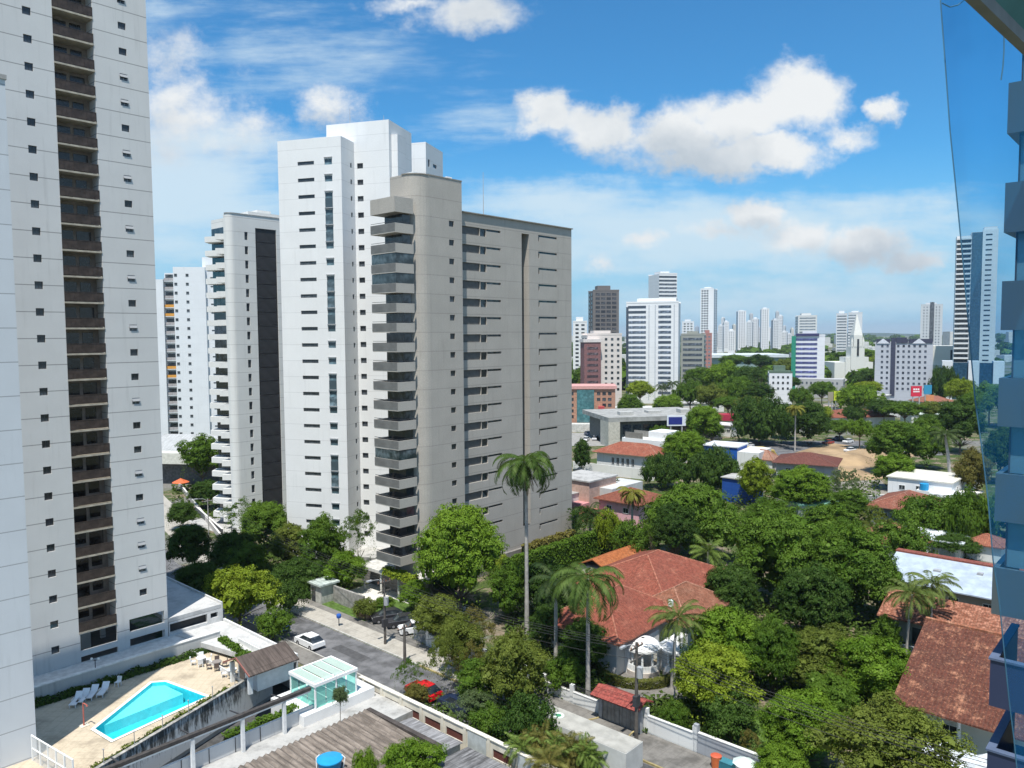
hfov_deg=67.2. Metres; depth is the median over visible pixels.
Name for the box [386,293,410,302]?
window
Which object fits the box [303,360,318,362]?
window
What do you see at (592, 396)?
office building
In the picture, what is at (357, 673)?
kerb
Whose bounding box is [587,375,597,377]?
window
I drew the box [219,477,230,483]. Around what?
window
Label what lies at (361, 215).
window
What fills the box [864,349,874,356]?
tree
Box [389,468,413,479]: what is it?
window
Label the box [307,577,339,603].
gatehouse
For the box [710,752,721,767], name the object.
rubbish bin
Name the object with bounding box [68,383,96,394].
window
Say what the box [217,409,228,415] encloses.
window
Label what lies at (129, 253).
window
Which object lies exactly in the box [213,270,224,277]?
window
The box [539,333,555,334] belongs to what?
window
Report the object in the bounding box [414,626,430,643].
fence gate
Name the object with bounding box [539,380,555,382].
window
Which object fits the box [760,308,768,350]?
apartment tower
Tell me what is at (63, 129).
window
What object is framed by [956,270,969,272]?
window
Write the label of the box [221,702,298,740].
planting bed
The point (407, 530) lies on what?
window
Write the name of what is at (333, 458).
window
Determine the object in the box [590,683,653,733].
entrance gate
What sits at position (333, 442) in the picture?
window
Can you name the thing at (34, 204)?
window
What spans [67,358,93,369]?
window
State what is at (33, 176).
window
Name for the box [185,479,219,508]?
tree
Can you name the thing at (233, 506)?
tree
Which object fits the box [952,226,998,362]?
apartment tower
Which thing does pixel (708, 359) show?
apartment tower
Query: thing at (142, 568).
window
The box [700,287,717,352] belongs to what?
apartment tower
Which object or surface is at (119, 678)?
plastic chair
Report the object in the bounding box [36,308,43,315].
window
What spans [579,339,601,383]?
stair tower
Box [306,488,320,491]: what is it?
window
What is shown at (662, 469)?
tree
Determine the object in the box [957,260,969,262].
window
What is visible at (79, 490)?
window
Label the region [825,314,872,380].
church
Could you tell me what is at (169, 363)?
window
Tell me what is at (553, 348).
window
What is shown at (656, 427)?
tree
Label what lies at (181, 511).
tree
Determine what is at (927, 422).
tree
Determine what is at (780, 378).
apartment tower
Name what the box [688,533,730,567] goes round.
palm tree
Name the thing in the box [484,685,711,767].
pavement
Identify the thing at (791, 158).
sky
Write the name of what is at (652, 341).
apartment tower
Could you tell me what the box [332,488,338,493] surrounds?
window
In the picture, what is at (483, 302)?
window
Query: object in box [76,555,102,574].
window
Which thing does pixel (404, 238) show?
window
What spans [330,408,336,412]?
window
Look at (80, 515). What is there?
window
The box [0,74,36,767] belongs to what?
apartment tower
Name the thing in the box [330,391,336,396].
window
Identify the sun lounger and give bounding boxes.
[68,691,82,707]
[76,688,89,704]
[85,684,98,700]
[96,681,109,697]
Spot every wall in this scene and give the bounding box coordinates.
[33,621,220,700]
[94,677,272,767]
[160,696,332,767]
[178,484,219,539]
[195,506,222,533]
[333,585,364,608]
[358,675,556,767]
[426,631,528,677]
[542,673,598,713]
[643,706,696,751]
[693,722,758,767]
[868,494,884,500]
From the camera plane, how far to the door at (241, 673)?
77.97 m
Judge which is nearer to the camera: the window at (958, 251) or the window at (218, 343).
the window at (218, 343)
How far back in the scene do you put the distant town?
1429.67 m
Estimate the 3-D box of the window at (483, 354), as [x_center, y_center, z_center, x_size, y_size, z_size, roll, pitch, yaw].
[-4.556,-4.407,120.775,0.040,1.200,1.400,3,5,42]
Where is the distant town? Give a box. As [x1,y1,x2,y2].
[572,332,1012,361]
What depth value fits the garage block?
129.60 m
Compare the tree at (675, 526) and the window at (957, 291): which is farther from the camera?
the window at (957, 291)
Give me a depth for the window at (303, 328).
130.67 m
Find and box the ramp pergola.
[103,686,310,767]
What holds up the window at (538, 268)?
in the apartment tower at (476, 327)
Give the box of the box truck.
[543,706,642,767]
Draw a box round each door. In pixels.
[239,665,244,679]
[312,587,315,601]
[928,545,934,553]
[939,546,954,556]
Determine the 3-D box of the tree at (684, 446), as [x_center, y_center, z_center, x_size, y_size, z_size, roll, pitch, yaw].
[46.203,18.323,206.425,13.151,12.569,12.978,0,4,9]
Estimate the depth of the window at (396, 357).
108.68 m
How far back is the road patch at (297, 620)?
103.20 m
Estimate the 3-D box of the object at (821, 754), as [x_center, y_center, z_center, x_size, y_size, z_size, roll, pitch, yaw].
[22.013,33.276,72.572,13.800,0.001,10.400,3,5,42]
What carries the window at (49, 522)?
in the apartment tower at (78, 119)
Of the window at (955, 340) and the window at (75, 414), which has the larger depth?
the window at (955, 340)
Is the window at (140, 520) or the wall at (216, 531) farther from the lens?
the wall at (216, 531)
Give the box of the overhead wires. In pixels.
[205,499,986,767]
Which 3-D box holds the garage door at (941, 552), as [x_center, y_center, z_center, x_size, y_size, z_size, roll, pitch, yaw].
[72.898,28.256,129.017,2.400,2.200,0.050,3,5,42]
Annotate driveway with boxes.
[365,620,438,650]
[575,672,695,716]
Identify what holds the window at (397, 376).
in the apartment tower at (476, 327)
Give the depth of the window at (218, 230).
154.62 m
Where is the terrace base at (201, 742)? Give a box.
[161,695,270,766]
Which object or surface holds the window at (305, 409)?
in the apartment tower at (333, 182)
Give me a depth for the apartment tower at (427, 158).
148.32 m
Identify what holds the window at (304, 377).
in the apartment tower at (333, 182)
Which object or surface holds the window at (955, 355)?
in the apartment tower at (980, 254)
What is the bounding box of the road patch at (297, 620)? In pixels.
[289,615,305,624]
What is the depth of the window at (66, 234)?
81.12 m
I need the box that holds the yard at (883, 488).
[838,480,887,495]
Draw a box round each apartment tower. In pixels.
[0,0,167,675]
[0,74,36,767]
[156,257,217,435]
[189,210,286,533]
[277,119,411,561]
[361,171,572,592]
[411,142,442,176]
[573,317,586,370]
[581,330,621,405]
[588,286,618,332]
[626,298,680,403]
[648,271,676,297]
[681,331,705,399]
[682,319,693,332]
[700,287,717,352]
[705,330,711,368]
[718,324,723,352]
[723,320,728,351]
[728,329,734,352]
[732,324,735,344]
[736,310,745,351]
[746,320,752,346]
[752,317,758,347]
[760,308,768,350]
[767,365,792,403]
[771,318,778,348]
[778,315,782,348]
[781,331,787,344]
[788,333,791,343]
[791,331,824,388]
[795,313,816,335]
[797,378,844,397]
[836,311,847,352]
[848,311,862,346]
[874,337,932,401]
[920,302,942,344]
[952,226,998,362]
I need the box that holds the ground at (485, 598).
[91,334,1023,767]
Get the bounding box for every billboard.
[667,415,685,431]
[828,392,832,407]
[834,391,841,409]
[911,386,921,403]
[924,385,931,401]
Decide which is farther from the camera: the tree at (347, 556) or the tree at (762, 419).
the tree at (762, 419)
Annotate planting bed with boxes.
[34,648,211,708]
[88,684,229,767]
[217,635,250,662]
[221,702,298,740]
[520,529,575,552]
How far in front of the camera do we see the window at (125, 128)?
82.68 m
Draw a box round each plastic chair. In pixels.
[114,676,121,686]
[198,659,202,667]
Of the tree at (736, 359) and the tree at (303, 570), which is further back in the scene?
the tree at (736, 359)
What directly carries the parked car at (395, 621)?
on the driveway at (391, 629)
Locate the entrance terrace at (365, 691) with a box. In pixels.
[271,674,374,726]
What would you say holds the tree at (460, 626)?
on the ground at (485, 598)
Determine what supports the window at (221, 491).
in the apartment tower at (246, 323)
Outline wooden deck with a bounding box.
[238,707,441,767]
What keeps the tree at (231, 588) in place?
on the ground at (485, 598)
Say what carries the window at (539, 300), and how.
in the apartment tower at (476, 327)
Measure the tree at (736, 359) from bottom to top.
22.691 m
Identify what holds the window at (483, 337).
in the apartment tower at (476, 327)
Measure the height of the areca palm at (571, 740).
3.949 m
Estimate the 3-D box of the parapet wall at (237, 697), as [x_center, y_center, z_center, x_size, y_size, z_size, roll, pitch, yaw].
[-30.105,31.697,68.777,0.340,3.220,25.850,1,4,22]
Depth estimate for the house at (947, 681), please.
71.67 m
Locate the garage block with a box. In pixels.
[918,527,969,557]
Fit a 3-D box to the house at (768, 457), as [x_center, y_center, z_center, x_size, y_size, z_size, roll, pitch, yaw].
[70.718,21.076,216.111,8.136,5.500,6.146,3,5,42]
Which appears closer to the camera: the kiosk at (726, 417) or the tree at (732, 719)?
the tree at (732, 719)
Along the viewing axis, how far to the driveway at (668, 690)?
82.20 m
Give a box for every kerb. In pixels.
[223,609,505,742]
[268,601,417,663]
[419,665,662,767]
[588,716,633,735]
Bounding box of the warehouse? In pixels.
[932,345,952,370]
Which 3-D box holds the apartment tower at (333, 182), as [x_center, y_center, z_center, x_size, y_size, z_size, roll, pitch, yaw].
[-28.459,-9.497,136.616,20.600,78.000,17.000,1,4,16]
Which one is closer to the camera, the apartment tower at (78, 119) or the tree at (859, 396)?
the apartment tower at (78, 119)
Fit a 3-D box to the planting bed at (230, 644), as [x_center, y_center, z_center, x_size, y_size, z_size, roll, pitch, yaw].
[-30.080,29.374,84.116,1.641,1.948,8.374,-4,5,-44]
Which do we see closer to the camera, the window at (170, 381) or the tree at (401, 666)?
the tree at (401, 666)
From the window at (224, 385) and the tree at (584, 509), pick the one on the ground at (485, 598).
the tree at (584, 509)
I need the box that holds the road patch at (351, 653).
[332,645,369,661]
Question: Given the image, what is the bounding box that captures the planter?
[356,609,370,619]
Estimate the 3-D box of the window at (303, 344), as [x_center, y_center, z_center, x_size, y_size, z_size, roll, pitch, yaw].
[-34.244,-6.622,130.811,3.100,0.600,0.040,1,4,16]
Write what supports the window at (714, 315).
in the apartment tower at (708, 308)
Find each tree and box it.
[165,500,197,527]
[165,523,213,573]
[172,560,220,594]
[174,432,218,480]
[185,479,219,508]
[201,563,286,625]
[203,528,257,568]
[218,496,255,530]
[221,540,267,570]
[238,500,286,553]
[254,606,295,640]
[267,556,329,587]
[268,520,307,567]
[273,578,313,612]
[297,511,348,565]
[321,548,369,590]
[332,676,349,720]
[339,508,377,558]
[351,597,378,619]
[351,745,380,767]
[372,596,395,609]
[378,736,448,767]
[390,658,423,690]
[396,579,430,611]
[403,681,430,701]
[408,593,463,645]
[411,502,509,611]
[422,626,467,697]
[430,576,467,596]
[432,612,486,670]
[442,688,509,728]
[447,639,484,690]
[452,657,505,708]
[455,604,497,655]
[466,700,508,740]
[474,625,553,708]
[486,559,533,623]
[487,553,507,574]
[492,451,556,634]
[492,688,559,744]
[515,556,578,613]
[527,602,564,652]
[528,562,580,657]
[543,652,585,693]
[549,561,624,696]
[554,616,610,674]
[565,505,599,533]
[569,592,595,613]
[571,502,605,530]
[572,366,579,383]
[572,437,591,469]
[593,506,623,551]
[609,517,653,552]
[616,486,645,520]
[617,393,644,408]
[625,380,655,399]
[635,478,747,560]
[636,522,666,550]
[638,451,688,487]
[643,598,710,688]
[649,424,672,430]
[649,501,700,554]
[652,394,683,407]
[655,383,667,395]
[655,697,690,728]
[660,429,708,464]
[666,380,679,392]
[670,638,766,730]
[671,378,701,408]
[678,604,778,688]
[679,442,740,489]
[682,366,716,384]
[685,404,723,448]
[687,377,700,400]
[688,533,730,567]
[694,382,727,407]
[698,690,761,747]
[701,360,741,384]
[702,427,727,440]
[704,562,762,614]
[711,396,736,412]
[716,373,752,397]
[717,354,746,365]
[726,507,830,614]
[728,365,767,383]
[729,394,793,443]
[733,394,760,406]
[735,455,775,504]
[738,728,763,751]
[739,496,802,523]
[742,381,777,402]
[743,612,802,700]
[744,353,776,367]
[750,739,809,767]
[751,685,846,767]
[765,464,834,505]
[770,560,854,631]
[772,358,790,369]
[784,622,863,695]
[785,399,834,445]
[785,405,805,450]
[786,386,814,403]
[792,377,801,386]
[799,503,873,539]
[802,522,906,629]
[803,670,863,719]
[803,689,977,767]
[808,381,837,403]
[815,634,910,706]
[824,406,833,417]
[825,418,849,440]
[826,350,864,360]
[826,487,872,520]
[829,382,885,408]
[829,466,859,492]
[837,404,868,420]
[843,417,875,448]
[853,379,883,408]
[854,368,874,381]
[857,502,891,532]
[861,419,937,468]
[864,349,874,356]
[865,397,897,421]
[869,355,874,363]
[869,614,903,646]
[870,452,915,486]
[871,519,938,555]
[871,559,904,605]
[877,400,931,420]
[879,575,941,655]
[887,494,999,534]
[903,570,962,616]
[910,416,951,468]
[914,400,941,415]
[918,413,940,419]
[927,365,958,399]
[927,426,964,472]
[928,531,983,556]
[936,397,988,452]
[941,483,1002,537]
[942,377,977,398]
[950,446,995,497]
[961,389,995,431]
[969,380,998,425]
[980,427,1008,475]
[989,493,1005,537]
[991,390,997,413]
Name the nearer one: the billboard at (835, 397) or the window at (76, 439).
the window at (76, 439)
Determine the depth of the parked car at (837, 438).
272.65 m
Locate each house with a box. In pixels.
[541,549,729,677]
[572,470,617,514]
[573,441,663,480]
[579,487,660,525]
[681,401,723,411]
[717,422,736,436]
[760,449,777,469]
[772,452,842,480]
[781,497,838,516]
[821,404,839,409]
[831,409,896,430]
[867,522,931,555]
[868,490,930,525]
[877,394,890,399]
[877,588,1023,653]
[886,469,983,497]
[892,548,1023,607]
[892,616,1023,754]
[900,413,937,422]
[909,396,953,404]
[966,533,1005,562]
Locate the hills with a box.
[794,333,918,335]
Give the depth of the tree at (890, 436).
202.79 m
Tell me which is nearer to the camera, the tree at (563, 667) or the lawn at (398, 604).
the tree at (563, 667)
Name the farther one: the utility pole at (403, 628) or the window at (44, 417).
the utility pole at (403, 628)
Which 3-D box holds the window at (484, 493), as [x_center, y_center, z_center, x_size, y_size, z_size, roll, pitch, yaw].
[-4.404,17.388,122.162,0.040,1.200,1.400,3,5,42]
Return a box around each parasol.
[172,478,188,486]
[732,756,754,767]
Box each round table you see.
[196,655,205,664]
[212,659,221,668]
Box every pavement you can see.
[163,495,221,568]
[223,610,360,678]
[224,573,466,678]
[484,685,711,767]
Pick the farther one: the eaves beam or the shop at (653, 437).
the shop at (653, 437)
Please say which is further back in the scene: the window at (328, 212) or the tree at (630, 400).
the tree at (630, 400)
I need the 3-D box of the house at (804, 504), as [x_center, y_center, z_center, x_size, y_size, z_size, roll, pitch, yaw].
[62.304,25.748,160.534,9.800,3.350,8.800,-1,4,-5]
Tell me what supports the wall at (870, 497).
on the ground at (485, 598)
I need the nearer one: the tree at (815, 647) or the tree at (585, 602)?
the tree at (815, 647)
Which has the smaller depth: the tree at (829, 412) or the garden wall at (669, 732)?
the garden wall at (669, 732)
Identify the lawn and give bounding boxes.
[322,601,379,620]
[393,599,446,624]
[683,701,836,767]
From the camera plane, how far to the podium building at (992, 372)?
427.44 m
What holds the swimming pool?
in the pool terrace at (58, 727)
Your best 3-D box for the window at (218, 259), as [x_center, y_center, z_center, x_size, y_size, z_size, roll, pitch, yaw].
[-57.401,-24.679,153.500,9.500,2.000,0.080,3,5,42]
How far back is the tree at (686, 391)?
358.03 m
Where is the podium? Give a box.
[153,576,298,688]
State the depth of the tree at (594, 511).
137.55 m
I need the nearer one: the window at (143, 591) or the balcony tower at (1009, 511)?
the balcony tower at (1009, 511)
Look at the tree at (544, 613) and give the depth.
90.77 m
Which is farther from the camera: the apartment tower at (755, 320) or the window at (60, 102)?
the apartment tower at (755, 320)
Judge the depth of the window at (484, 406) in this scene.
121.44 m
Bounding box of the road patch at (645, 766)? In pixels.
[642,763,653,767]
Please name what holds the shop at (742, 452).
on the ground at (485, 598)
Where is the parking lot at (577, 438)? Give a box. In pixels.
[572,433,604,445]
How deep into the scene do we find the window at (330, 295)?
129.13 m
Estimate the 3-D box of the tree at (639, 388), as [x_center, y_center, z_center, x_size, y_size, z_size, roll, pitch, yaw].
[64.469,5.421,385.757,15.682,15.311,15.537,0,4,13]
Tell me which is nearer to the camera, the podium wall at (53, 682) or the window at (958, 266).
the podium wall at (53, 682)
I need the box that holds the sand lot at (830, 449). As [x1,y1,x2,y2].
[795,443,912,480]
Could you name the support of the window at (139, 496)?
in the apartment tower at (78, 119)
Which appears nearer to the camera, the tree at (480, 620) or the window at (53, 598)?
the window at (53, 598)
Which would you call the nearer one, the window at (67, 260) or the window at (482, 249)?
the window at (67, 260)
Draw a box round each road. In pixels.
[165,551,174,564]
[166,563,654,767]
[705,441,941,455]
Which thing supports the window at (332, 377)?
in the apartment tower at (333, 182)
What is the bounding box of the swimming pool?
[91,680,208,742]
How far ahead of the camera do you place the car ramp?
75.94 m
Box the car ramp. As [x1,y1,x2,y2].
[180,680,305,758]
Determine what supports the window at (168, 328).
in the apartment tower at (183, 303)
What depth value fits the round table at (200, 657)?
82.53 m
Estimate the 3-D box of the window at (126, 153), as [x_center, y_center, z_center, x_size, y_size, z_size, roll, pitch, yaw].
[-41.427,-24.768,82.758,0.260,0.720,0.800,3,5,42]
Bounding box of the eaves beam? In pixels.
[965,0,1023,54]
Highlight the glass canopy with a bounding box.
[288,656,357,708]
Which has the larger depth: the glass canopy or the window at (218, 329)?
the window at (218, 329)
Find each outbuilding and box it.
[400,717,462,756]
[437,747,508,767]
[579,544,645,572]
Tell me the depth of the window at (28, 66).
75.76 m
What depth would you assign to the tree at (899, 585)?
97.89 m
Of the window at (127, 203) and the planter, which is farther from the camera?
the planter
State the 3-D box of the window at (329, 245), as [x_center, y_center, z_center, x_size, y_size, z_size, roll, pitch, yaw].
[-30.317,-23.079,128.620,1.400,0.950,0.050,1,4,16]
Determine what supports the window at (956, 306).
in the apartment tower at (980, 254)
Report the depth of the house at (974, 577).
103.79 m
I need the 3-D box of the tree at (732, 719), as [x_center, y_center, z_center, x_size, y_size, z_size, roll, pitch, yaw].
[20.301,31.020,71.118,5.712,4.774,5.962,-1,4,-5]
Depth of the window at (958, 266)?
520.27 m
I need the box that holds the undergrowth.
[171,471,1000,741]
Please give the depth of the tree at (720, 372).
396.81 m
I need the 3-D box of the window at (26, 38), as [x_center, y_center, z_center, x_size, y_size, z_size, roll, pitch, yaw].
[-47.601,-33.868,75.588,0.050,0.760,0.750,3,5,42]
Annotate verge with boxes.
[278,588,463,664]
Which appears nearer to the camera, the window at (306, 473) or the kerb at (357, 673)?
the kerb at (357, 673)
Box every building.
[361,559,448,600]
[572,384,616,431]
[572,478,642,501]
[582,407,704,445]
[942,360,1004,399]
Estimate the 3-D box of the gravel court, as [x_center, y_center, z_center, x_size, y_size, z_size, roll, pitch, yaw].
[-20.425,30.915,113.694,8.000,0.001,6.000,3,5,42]
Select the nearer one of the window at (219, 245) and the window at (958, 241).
the window at (219, 245)
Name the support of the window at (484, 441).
in the apartment tower at (476, 327)
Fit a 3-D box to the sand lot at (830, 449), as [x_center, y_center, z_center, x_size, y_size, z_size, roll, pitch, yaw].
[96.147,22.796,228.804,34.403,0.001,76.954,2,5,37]
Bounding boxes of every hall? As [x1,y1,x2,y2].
[161,434,218,483]
[712,353,788,366]
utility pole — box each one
[193,498,212,536]
[366,578,390,643]
[397,623,410,663]
[619,641,642,738]
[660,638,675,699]
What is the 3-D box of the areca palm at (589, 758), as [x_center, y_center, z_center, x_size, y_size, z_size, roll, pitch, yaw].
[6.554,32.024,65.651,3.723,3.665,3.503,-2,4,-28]
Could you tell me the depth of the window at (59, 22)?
79.34 m
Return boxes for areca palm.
[503,731,539,766]
[515,719,562,758]
[523,744,570,767]
[536,727,569,767]
[550,730,594,767]
[566,731,609,767]
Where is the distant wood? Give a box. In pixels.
[572,333,1011,387]
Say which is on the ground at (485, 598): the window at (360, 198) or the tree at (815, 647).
the tree at (815, 647)
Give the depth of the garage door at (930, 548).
130.57 m
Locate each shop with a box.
[622,429,686,461]
[703,440,770,469]
[720,473,762,504]
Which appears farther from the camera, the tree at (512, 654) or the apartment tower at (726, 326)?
the apartment tower at (726, 326)
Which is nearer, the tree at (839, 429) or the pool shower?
the pool shower
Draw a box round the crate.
[719,757,735,767]
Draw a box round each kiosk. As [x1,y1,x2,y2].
[222,641,298,694]
[719,413,733,422]
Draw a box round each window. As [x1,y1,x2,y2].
[22,6,29,14]
[23,34,31,42]
[24,62,32,70]
[26,90,33,98]
[27,118,34,125]
[28,145,36,153]
[29,173,37,180]
[31,200,38,207]
[32,227,39,234]
[33,254,41,261]
[34,281,42,288]
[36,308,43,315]
[37,335,44,342]
[38,361,45,368]
[39,388,47,395]
[41,414,48,421]
[42,440,49,447]
[43,466,50,473]
[44,492,51,499]
[45,518,53,525]
[47,544,54,551]
[48,569,55,577]
[49,595,56,602]
[50,620,57,628]
[51,646,58,653]
[52,18,79,36]
[53,45,81,63]
[55,72,84,93]
[56,99,83,116]
[57,125,84,143]
[58,151,87,172]
[59,178,86,196]
[60,204,87,222]
[62,230,91,250]
[63,256,89,275]
[64,282,90,301]
[65,307,94,327]
[66,333,92,345]
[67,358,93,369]
[68,0,80,13]
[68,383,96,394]
[69,407,95,420]
[70,432,97,446]
[72,456,100,470]
[73,481,99,497]
[74,505,100,528]
[75,530,103,544]
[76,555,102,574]
[77,579,103,597]
[78,603,106,618]
[118,22,124,29]
[119,48,125,55]
[120,73,127,80]
[121,99,128,106]
[122,124,128,131]
[123,150,130,156]
[124,175,131,182]
[125,200,131,207]
[125,225,133,232]
[126,250,133,256]
[127,275,135,281]
[128,300,135,306]
[129,325,136,330]
[130,349,136,355]
[131,373,137,379]
[132,398,139,404]
[133,422,139,428]
[134,446,140,452]
[135,470,142,476]
[136,494,142,500]
[137,517,144,524]
[138,541,145,548]
[139,565,145,571]
[140,588,145,595]
[165,274,172,277]
[166,292,173,295]
[166,301,173,304]
[167,327,174,330]
[167,336,174,339]
[168,362,175,365]
[169,380,176,383]
[169,388,176,391]
[170,406,177,409]
[170,423,177,426]
[211,227,223,235]
[212,242,223,249]
[212,256,223,263]
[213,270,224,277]
[213,284,224,291]
[214,298,225,305]
[214,312,225,319]
[214,326,226,333]
[215,340,226,347]
[215,354,226,361]
[216,367,227,374]
[216,381,227,388]
[217,395,228,402]
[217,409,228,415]
[217,422,228,429]
[218,436,229,442]
[218,449,229,456]
[219,463,230,470]
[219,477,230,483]
[220,490,231,496]
[298,161,313,165]
[298,178,313,181]
[299,195,314,198]
[299,211,314,215]
[299,228,314,231]
[300,244,315,248]
[300,261,315,264]
[301,278,316,281]
[301,294,316,297]
[301,310,316,313]
[302,327,317,330]
[302,343,317,346]
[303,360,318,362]
[303,376,318,378]
[303,392,318,395]
[304,408,319,411]
[304,424,319,427]
[305,440,319,443]
[305,456,320,459]
[305,472,320,475]
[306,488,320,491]
[306,504,321,507]
[325,159,331,164]
[325,176,331,181]
[326,192,332,197]
[326,209,332,214]
[326,226,332,231]
[327,243,333,248]
[327,260,333,264]
[327,276,333,281]
[328,293,334,297]
[328,309,334,314]
[328,326,335,331]
[329,342,335,347]
[329,359,335,363]
[330,375,336,379]
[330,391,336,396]
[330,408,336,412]
[331,424,337,428]
[331,440,337,445]
[331,456,337,461]
[332,472,338,477]
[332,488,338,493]
[332,504,338,509]
[358,196,363,201]
[358,212,363,217]
[359,261,364,266]
[360,310,365,314]
[361,358,366,362]
[385,214,409,223]
[385,234,409,243]
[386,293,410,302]
[386,313,410,322]
[387,333,411,342]
[387,352,411,362]
[387,371,411,381]
[388,391,411,401]
[388,410,412,421]
[388,429,412,440]
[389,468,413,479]
[389,487,413,498]
[390,506,413,518]
[390,525,414,537]
[390,544,414,556]
[450,333,454,338]
[480,229,484,236]
[480,246,484,253]
[480,264,484,271]
[480,282,485,289]
[481,300,485,306]
[481,317,485,324]
[481,335,485,341]
[481,352,485,359]
[481,369,485,376]
[481,387,485,394]
[482,404,486,411]
[482,421,486,428]
[482,438,486,445]
[482,456,486,463]
[482,473,486,480]
[482,490,486,497]
[538,235,555,238]
[538,252,555,254]
[538,268,555,273]
[538,284,555,289]
[539,300,555,302]
[539,317,555,318]
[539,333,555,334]
[539,348,555,350]
[539,364,555,366]
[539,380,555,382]
[539,426,556,430]
[587,358,597,360]
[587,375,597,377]
[589,293,591,332]
[623,425,630,433]
[623,508,628,513]
[633,424,640,431]
[643,424,650,430]
[672,426,679,430]
[714,315,716,352]
[857,339,858,355]
[912,627,920,643]
[941,723,956,738]
[952,362,992,398]
[954,334,967,336]
[954,339,967,341]
[954,344,967,346]
[954,349,967,351]
[954,354,967,356]
[954,359,966,361]
[955,305,968,307]
[955,310,968,312]
[955,315,968,317]
[955,320,967,322]
[955,325,967,327]
[955,330,967,332]
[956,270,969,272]
[956,275,969,277]
[956,280,969,282]
[956,285,969,287]
[956,290,968,292]
[956,295,968,297]
[956,300,968,302]
[957,240,970,242]
[957,245,970,247]
[957,250,970,252]
[957,255,970,257]
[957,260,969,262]
[957,265,969,267]
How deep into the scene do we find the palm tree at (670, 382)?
404.50 m
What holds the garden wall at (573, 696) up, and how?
on the ground at (485, 598)
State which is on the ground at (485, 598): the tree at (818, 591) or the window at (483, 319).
the tree at (818, 591)
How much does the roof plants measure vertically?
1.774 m
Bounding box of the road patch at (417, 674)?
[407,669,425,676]
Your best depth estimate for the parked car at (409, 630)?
97.78 m
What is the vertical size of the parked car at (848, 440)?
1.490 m
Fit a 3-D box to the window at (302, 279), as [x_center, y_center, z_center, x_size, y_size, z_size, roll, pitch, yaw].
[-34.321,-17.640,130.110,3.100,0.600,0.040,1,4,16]
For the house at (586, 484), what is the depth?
164.66 m
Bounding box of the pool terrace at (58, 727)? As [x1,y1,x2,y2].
[7,651,238,767]
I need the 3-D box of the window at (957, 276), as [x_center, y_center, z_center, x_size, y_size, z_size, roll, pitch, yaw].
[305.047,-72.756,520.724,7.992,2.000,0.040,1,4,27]
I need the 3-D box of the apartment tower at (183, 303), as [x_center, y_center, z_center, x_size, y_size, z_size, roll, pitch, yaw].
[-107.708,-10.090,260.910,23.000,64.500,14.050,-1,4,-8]
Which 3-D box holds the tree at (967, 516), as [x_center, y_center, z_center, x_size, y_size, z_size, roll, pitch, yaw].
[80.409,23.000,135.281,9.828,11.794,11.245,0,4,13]
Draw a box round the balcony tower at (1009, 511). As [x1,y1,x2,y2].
[985,54,1023,767]
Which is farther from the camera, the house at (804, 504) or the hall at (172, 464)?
the hall at (172, 464)
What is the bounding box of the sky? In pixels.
[146,0,1021,335]
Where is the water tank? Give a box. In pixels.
[316,751,345,767]
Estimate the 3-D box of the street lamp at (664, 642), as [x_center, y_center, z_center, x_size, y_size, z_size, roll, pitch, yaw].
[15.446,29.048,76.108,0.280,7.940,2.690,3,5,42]
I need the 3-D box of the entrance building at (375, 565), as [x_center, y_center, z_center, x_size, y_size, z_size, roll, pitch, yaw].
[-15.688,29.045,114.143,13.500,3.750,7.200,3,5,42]
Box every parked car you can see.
[294,631,324,649]
[371,607,402,623]
[388,612,413,628]
[397,619,423,635]
[404,679,442,702]
[437,692,474,717]
[822,439,833,443]
[832,435,843,440]
[842,438,853,442]
[843,447,856,451]
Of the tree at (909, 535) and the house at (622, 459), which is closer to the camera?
the tree at (909, 535)
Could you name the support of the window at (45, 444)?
in the apartment tower at (78, 119)
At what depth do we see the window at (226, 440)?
157.17 m
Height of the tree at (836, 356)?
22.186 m
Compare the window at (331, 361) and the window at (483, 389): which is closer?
the window at (483, 389)
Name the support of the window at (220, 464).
in the apartment tower at (246, 323)
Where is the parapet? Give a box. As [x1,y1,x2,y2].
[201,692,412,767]
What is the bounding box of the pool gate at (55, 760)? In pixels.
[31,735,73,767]
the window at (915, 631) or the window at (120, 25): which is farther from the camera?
the window at (915, 631)
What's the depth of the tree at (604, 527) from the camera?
131.06 m
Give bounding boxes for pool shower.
[78,703,89,728]
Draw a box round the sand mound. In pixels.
[830,449,885,474]
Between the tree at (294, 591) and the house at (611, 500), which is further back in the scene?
the house at (611, 500)
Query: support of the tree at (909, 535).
on the ground at (485, 598)
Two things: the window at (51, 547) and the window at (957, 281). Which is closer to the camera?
the window at (51, 547)
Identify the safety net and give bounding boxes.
[940,0,1016,767]
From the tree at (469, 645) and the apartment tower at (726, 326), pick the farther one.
the apartment tower at (726, 326)
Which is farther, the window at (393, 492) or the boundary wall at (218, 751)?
the window at (393, 492)
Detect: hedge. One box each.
[500,520,621,577]
[593,661,678,689]
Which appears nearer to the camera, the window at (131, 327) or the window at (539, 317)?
the window at (131, 327)
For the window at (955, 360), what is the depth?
524.35 m

